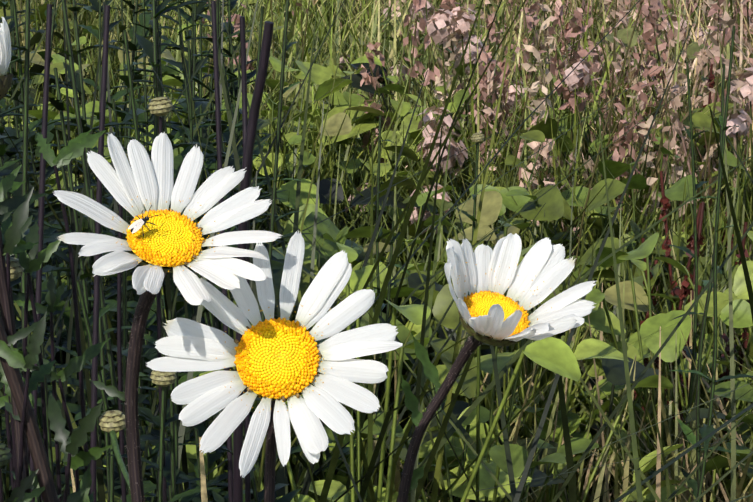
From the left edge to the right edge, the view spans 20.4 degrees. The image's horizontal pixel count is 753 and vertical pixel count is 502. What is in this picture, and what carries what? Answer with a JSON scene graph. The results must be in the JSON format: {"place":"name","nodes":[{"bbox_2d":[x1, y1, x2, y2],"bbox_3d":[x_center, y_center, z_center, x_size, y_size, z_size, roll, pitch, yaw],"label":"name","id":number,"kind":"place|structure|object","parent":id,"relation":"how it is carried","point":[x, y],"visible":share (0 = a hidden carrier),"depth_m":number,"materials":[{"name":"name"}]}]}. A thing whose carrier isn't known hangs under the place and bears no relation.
{"place":"outdoors","nodes":[
{"label":"outdoors","id":0,"kind":"place"},
{"bbox_2d":[0,0,273,501],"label":"plant stems","id":1,"kind":"object","parent":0,"point":[24,454],"visible":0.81,"depth_m":0.58,"materials":[{"name":"plant"}]},
{"bbox_2d":[0,0,752,501],"bbox_3d":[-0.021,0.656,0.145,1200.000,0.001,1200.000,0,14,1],"label":"ground","id":2,"kind":"structure","parent":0,"point":[354,184],"depth_m":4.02,"materials":[{"name":"green plant"}]},
{"bbox_2d":[53,132,281,501],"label":"daisy","id":3,"kind":"object","parent":2,"relation":"on","point":[173,242],"visible":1,"depth_m":0.46,"materials":[{"name":"white plant"}]},
{"bbox_2d":[128,205,160,236],"bbox_3d":[-0.050,-0.006,0.451,0.007,0.006,0.004,0,14,1],"label":"insect","id":4,"kind":"object","parent":3,"relation":"attached to","point":[135,226],"visible":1,"depth_m":0.45},
{"bbox_2d":[146,231,402,501],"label":"daisy","id":5,"kind":"object","parent":2,"relation":"on","point":[278,363],"visible":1,"depth_m":0.46,"materials":[{"name":"white plant"}]},
{"bbox_2d":[0,0,752,501],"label":"plants","id":6,"kind":"object","parent":2,"relation":"on","point":[164,420],"visible":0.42,"depth_m":1.24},
{"bbox_2d":[397,233,595,501],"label":"daisy","id":7,"kind":"object","parent":2,"relation":"on","point":[489,312],"visible":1,"depth_m":0.49,"materials":[{"name":"white plant"}]}
]}

